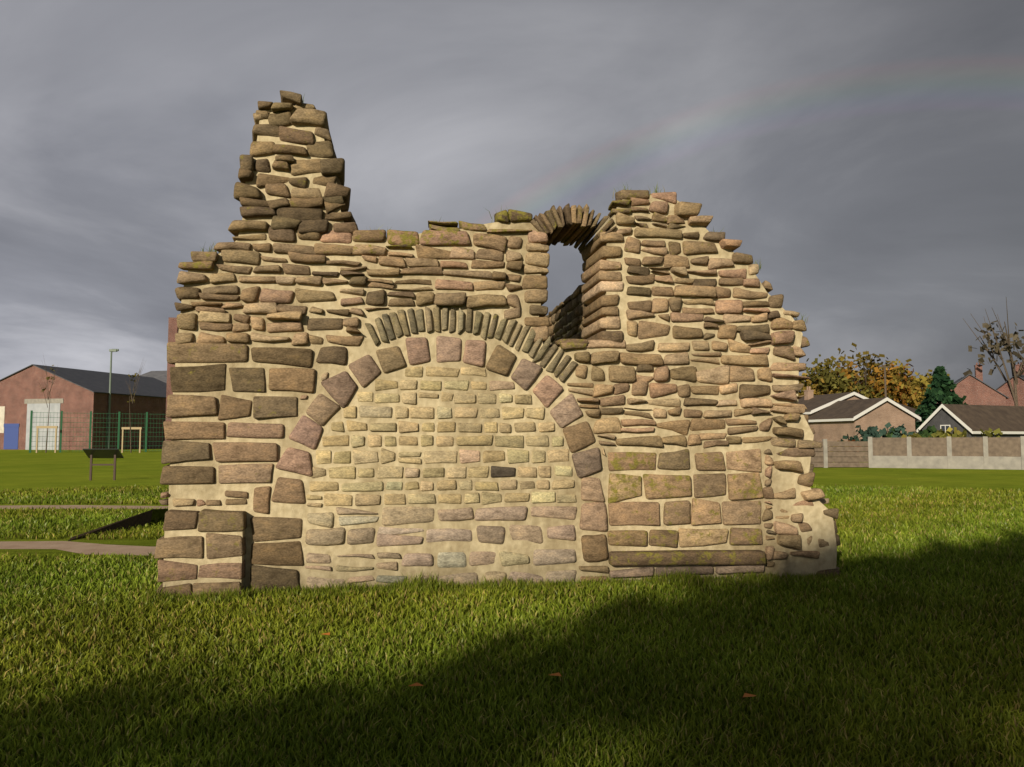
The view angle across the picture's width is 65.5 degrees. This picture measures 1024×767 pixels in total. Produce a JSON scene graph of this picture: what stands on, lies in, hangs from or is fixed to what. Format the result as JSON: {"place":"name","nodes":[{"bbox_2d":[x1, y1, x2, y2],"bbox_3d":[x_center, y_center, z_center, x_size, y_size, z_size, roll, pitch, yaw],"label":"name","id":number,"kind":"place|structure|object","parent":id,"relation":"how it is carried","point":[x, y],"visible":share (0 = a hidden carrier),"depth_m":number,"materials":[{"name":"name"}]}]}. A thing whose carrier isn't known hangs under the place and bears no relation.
{"place":"outdoors","nodes":[
{"label":"outdoors","id":0,"kind":"place"},
{"bbox_2d":[3,424,19,448],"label":"door","id":1,"kind":"structure","parent":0,"point":[11,434],"depth_m":113.21,"materials":[{"name":"blue metal"}]},
{"bbox_2d":[0,541,155,554],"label":"path","id":2,"kind":"structure","parent":0,"point":[81,547],"depth_m":11.35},
{"bbox_2d":[139,371,166,382],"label":"shed roof","id":3,"kind":"structure","parent":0,"point":[160,375],"depth_m":175.76,"materials":[{"name":"grey metal"}]},
{"bbox_2d":[0,449,1023,766],"bbox_3d":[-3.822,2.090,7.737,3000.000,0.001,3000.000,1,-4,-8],"label":"ground","id":4,"kind":"structure","parent":0,"point":[48,469],"depth_m":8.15,"materials":[{"name":"green plant"}]},
{"bbox_2d":[39,361,57,452],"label":"bare sapling","id":5,"kind":"object","parent":4,"relation":"on","point":[52,378],"visible":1,"depth_m":88.70,"materials":[{"name":"brown plant"}]},
{"bbox_2d":[36,426,57,452],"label":"tree guard","id":6,"kind":"object","parent":5,"relation":"attached to","point":[38,427],"visible":1,"depth_m":88.48,"materials":[{"name":"beige wood"}]},
{"bbox_2d":[0,366,165,449],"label":"brick shed walls","id":7,"kind":"structure","parent":4,"relation":"on","point":[16,389],"depth_m":113.13,"materials":[{"name":"red brick"}]},
{"bbox_2d":[0,406,4,432],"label":"blocked shed window","id":8,"kind":"structure","parent":7,"relation":"in","point":[2,414],"depth_m":113.80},
{"bbox_2d":[25,403,60,449],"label":"roller door","id":9,"kind":"structure","parent":7,"relation":"in","point":[45,411],"depth_m":111.99,"materials":[{"name":"white metal"}]},
{"bbox_2d":[24,399,63,403],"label":"door lintel","id":10,"kind":"structure","parent":7,"relation":"attached to","point":[33,401],"depth_m":112.35,"materials":[{"name":"beige concrete"}]},
{"bbox_2d":[0,364,166,397],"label":"building roof","id":11,"kind":"structure","parent":7,"relation":"on","point":[95,381],"depth_m":119.71,"materials":[{"name":"grey metal"}]},
{"bbox_2d":[0,505,167,508],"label":"path","id":12,"kind":"structure","parent":4,"relation":"on","point":[69,506],"depth_m":18.22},
{"bbox_2d":[29,410,162,452],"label":"green fence","id":13,"kind":"object","parent":4,"relation":"on","point":[70,422],"visible":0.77,"depth_m":91.10,"materials":[{"name":"green metal"}]},
{"bbox_2d":[89,455,116,479],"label":"sign posts","id":14,"kind":"object","parent":4,"relation":"on","point":[92,464],"visible":1,"depth_m":29.84,"materials":[{"name":"brown wood"}]},
{"bbox_2d":[83,449,123,457],"bbox_3d":[-15.331,2.625,29.887,1.240,0.373,0.654,1,-4,-8],"label":"information board","id":15,"kind":"object","parent":14,"relation":"on","point":[103,453],"visible":1,"depth_m":29.84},
{"bbox_2d":[68,509,152,540],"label":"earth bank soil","id":16,"kind":"structure","parent":4,"relation":"on","point":[142,519],"depth_m":13.53,"materials":[{"name":"brown soil"}]},
{"bbox_2d":[106,349,118,448],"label":"street lamp","id":17,"kind":"object","parent":4,"relation":"on","point":[109,416],"visible":0.9,"depth_m":112.86,"materials":[{"name":"grey metal"}]},
{"bbox_2d":[73,509,167,536],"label":"grass blades","id":18,"kind":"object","parent":4,"relation":"on","point":[158,513],"depth_m":14.83,"materials":[{"name":"green plant"}]},
{"bbox_2d":[127,363,144,452],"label":"bare sapling","id":19,"kind":"object","parent":4,"relation":"on","point":[129,400],"visible":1,"depth_m":88.78,"materials":[{"name":"brown plant"}]},
{"bbox_2d":[121,427,141,452],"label":"tree guard","id":20,"kind":"object","parent":19,"relation":"attached to","point":[123,428],"visible":1,"depth_m":88.48,"materials":[{"name":"beige wood"}]},
{"bbox_2d":[165,317,178,440],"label":"brick stack","id":21,"kind":"object","parent":4,"relation":"on","point":[173,329],"visible":0.29,"depth_m":109.00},
{"bbox_2d":[163,513,244,591],"bbox_3d":[-3.010,1.730,7.803,0.727,0.928,0.145,1,-4,-8],"label":"mortar","id":22,"kind":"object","parent":4,"relation":"on","point":[204,560],"visible":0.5,"depth_m":7.73,"materials":[{"name":"beige concrete"}]},
{"bbox_2d":[136,565,852,608],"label":"grass","id":23,"kind":"structure","parent":4,"relation":"on","point":[430,585],"depth_m":8.09,"materials":[{"name":"green plant"}]},
{"bbox_2d":[154,90,840,598],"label":"ruin wall stones","id":24,"kind":"object","parent":4,"relation":"on","point":[300,212],"visible":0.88,"depth_m":8.32,"materials":[{"name":"brown stone"}]},
{"bbox_2d":[202,90,809,320],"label":"grass tufts","id":25,"kind":"object","parent":24,"relation":"on","point":[496,212],"visible":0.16,"depth_m":8.89,"materials":[{"name":"green plant"}]},
{"bbox_2d":[168,105,836,591],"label":"ruin wall","id":26,"kind":"structure","parent":4,"relation":"on","point":[818,521],"depth_m":8.34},
{"bbox_2d":[323,632,755,696],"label":"fallen leaves","id":27,"kind":"object","parent":4,"relation":"on","point":[559,674],"visible":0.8,"depth_m":4.78,"materials":[{"name":"orange plant"}]},
{"bbox_2d":[550,303,587,343],"bbox_3d":[0.999,0.737,11.496,0.800,3.420,4.200,1,-4,-8],"label":"joint","id":28,"kind":"object","parent":4,"relation":"on","point":[566,326],"depth_m":10.58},
{"bbox_2d":[545,284,586,346],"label":"stone wall","id":29,"kind":"structure","parent":28,"relation":"attached to","point":[571,302],"depth_m":10.37,"materials":[{"name":"brown stone"}]},
{"bbox_2d":[807,395,861,414],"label":"house walls","id":30,"kind":"structure","parent":4,"relation":"on","point":[854,397],"depth_m":71.81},
{"bbox_2d":[798,392,851,411],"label":"house roof","id":31,"kind":"structure","parent":30,"relation":"on","point":[815,401],"depth_m":73.15,"materials":[{"name":"tile"}]},
{"bbox_2d":[803,386,813,399],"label":"house chimney","id":32,"kind":"object","parent":31,"relation":"on","point":[808,393],"visible":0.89,"depth_m":76.20,"materials":[{"name":"brown brick"}]},
{"bbox_2d":[803,392,868,413],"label":"house trim","id":33,"kind":"structure","parent":31,"relation":"attached to","point":[836,400],"depth_m":71.03,"materials":[{"name":"white paint"}]},
{"bbox_2d":[799,354,874,398],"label":"tree","id":34,"kind":"object","parent":4,"relation":"on","point":[823,381],"visible":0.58,"depth_m":105.81,"materials":[{"name":"plant"}]},
{"bbox_2d":[815,440,867,451],"bbox_3d":[18.565,3.980,44.572,5.349,1.667,2.715,1,-4,-13],"label":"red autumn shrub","id":35,"kind":"object","parent":4,"relation":"on","point":[846,446],"visible":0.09,"depth_m":44.42,"materials":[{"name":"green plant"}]},
{"bbox_2d":[808,401,914,446],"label":"house walls","id":36,"kind":"structure","parent":4,"relation":"on","point":[882,415],"depth_m":65.45,"materials":[{"name":"beige brick"}]},
{"bbox_2d":[808,397,916,419],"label":"house roof","id":37,"kind":"structure","parent":36,"relation":"on","point":[843,409],"depth_m":67.42,"materials":[{"name":"brown tile"}]},
{"bbox_2d":[808,397,920,421],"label":"house trim","id":38,"kind":"structure","parent":37,"relation":"attached to","point":[875,406],"depth_m":65.11,"materials":[{"name":"white paint"}]},
{"bbox_2d":[840,422,914,440],"bbox_3d":[25.237,4.098,55.252,4.782,2.902,3.286,1,-4,-8],"label":"blue green shrub","id":39,"kind":"object","parent":4,"relation":"on","point":[872,431],"visible":0.42,"depth_m":55.11,"materials":[{"name":"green plant"}]},
{"bbox_2d":[826,342,930,406],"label":"tree","id":40,"kind":"object","parent":4,"relation":"on","point":[876,384],"visible":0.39,"depth_m":105.66,"materials":[{"name":"yellow plant"}]},
{"bbox_2d":[878,365,890,396],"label":"utility pole","id":41,"kind":"object","parent":4,"relation":"on","point":[885,386],"visible":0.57,"depth_m":68.94,"materials":[{"name":"brown wood"}]},
{"bbox_2d":[862,359,949,408],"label":"autumn tree","id":42,"kind":"object","parent":4,"relation":"on","point":[925,380],"visible":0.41,"depth_m":105.05,"materials":[{"name":"plant"}]},
{"bbox_2d":[883,425,936,437],"bbox_3d":[28.167,4.213,55.636,4.518,2.683,3.618,1,-4,-8],"label":"green hedge","id":43,"kind":"object","parent":4,"relation":"on","point":[928,431],"visible":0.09,"depth_m":55.30,"materials":[{"name":"green plant"}]},
{"bbox_2d":[822,436,1023,469],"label":"concrete fence posts","id":44,"kind":"object","parent":4,"relation":"on","point":[950,461],"visible":0.88,"depth_m":41.30,"materials":[{"name":"grey concrete"}]},
{"bbox_2d":[810,437,1020,466],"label":"fence panels","id":45,"kind":"object","parent":44,"relation":"attached to","point":[997,446],"visible":0.75,"depth_m":41.93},
{"bbox_2d":[915,366,968,431],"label":"conifer tree","id":46,"kind":"object","parent":4,"relation":"on","point":[942,385],"visible":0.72,"depth_m":73.75,"materials":[{"name":"green plant"}]},
{"bbox_2d":[901,427,1002,437],"bbox_3d":[28.321,3.997,50.271,7.467,2.559,4.191,1,-4,-8],"label":"yellow shrub","id":47,"kind":"object","parent":4,"relation":"on","point":[940,433],"visible":0.11,"depth_m":50.19,"materials":[{"name":"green plant"}]},
{"bbox_2d":[937,375,1005,405],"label":"house walls","id":48,"kind":"structure","parent":4,"relation":"on","point":[974,391],"depth_m":104.61,"materials":[{"name":"red brick"}]},
{"bbox_2d":[954,374,1008,398],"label":"house roof","id":49,"kind":"structure","parent":48,"relation":"on","point":[958,380],"depth_m":104.55,"materials":[{"name":"grey tile"}]},
{"bbox_2d":[974,363,982,380],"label":"house chimney","id":50,"kind":"object","parent":49,"relation":"on","point":[978,372],"visible":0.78,"depth_m":106.97,"materials":[{"name":"red brick"}]},
{"bbox_2d":[961,299,1023,405],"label":"tree","id":51,"kind":"object","parent":4,"relation":"on","point":[1006,344],"visible":0.92,"depth_m":105.67,"materials":[{"name":"brown plant"}]},
{"bbox_2d":[997,377,1023,405],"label":"house walls","id":52,"kind":"structure","parent":4,"relation":"on","point":[1005,389],"depth_m":105.91,"materials":[{"name":"red brick"}]},
{"bbox_2d":[996,375,1023,389],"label":"house roof","id":53,"kind":"structure","parent":52,"relation":"on","point":[1022,376],"depth_m":106.31,"materials":[{"name":"tile"}]},
{"bbox_2d":[1015,362,1023,374],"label":"house chimney","id":54,"kind":"object","parent":53,"relation":"on","point":[1017,367],"visible":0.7,"depth_m":108.84,"materials":[{"name":"red brick"}]},
{"bbox_2d":[0,0,1023,400],"label":"sky","id":55,"kind":"structure","parent":0,"point":[867,154],"materials":[{"name":"grey"}]},
{"bbox_2d":[899,404,919,415],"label":"roof edge","id":56,"kind":"object","parent":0,"point":[911,409],"visible":0.14,"depth_m":87.98,"materials":[{"name":"brown tile"}]},
{"bbox_2d":[922,408,1023,436],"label":"dark bungalow walls","id":57,"kind":"structure","parent":0,"point":[942,416],"depth_m":61.61,"materials":[{"name":"grey paint"}]},
{"bbox_2d":[920,404,1023,431],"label":"roof","id":58,"kind":"structure","parent":57,"relation":"on","point":[987,417],"depth_m":62.16,"materials":[{"name":"brown tile"}]},
{"bbox_2d":[916,404,1023,433],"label":"white trim","id":59,"kind":"structure","parent":58,"relation":"attached to","point":[958,420],"depth_m":61.30,"materials":[{"name":"white paint"}]}
]}

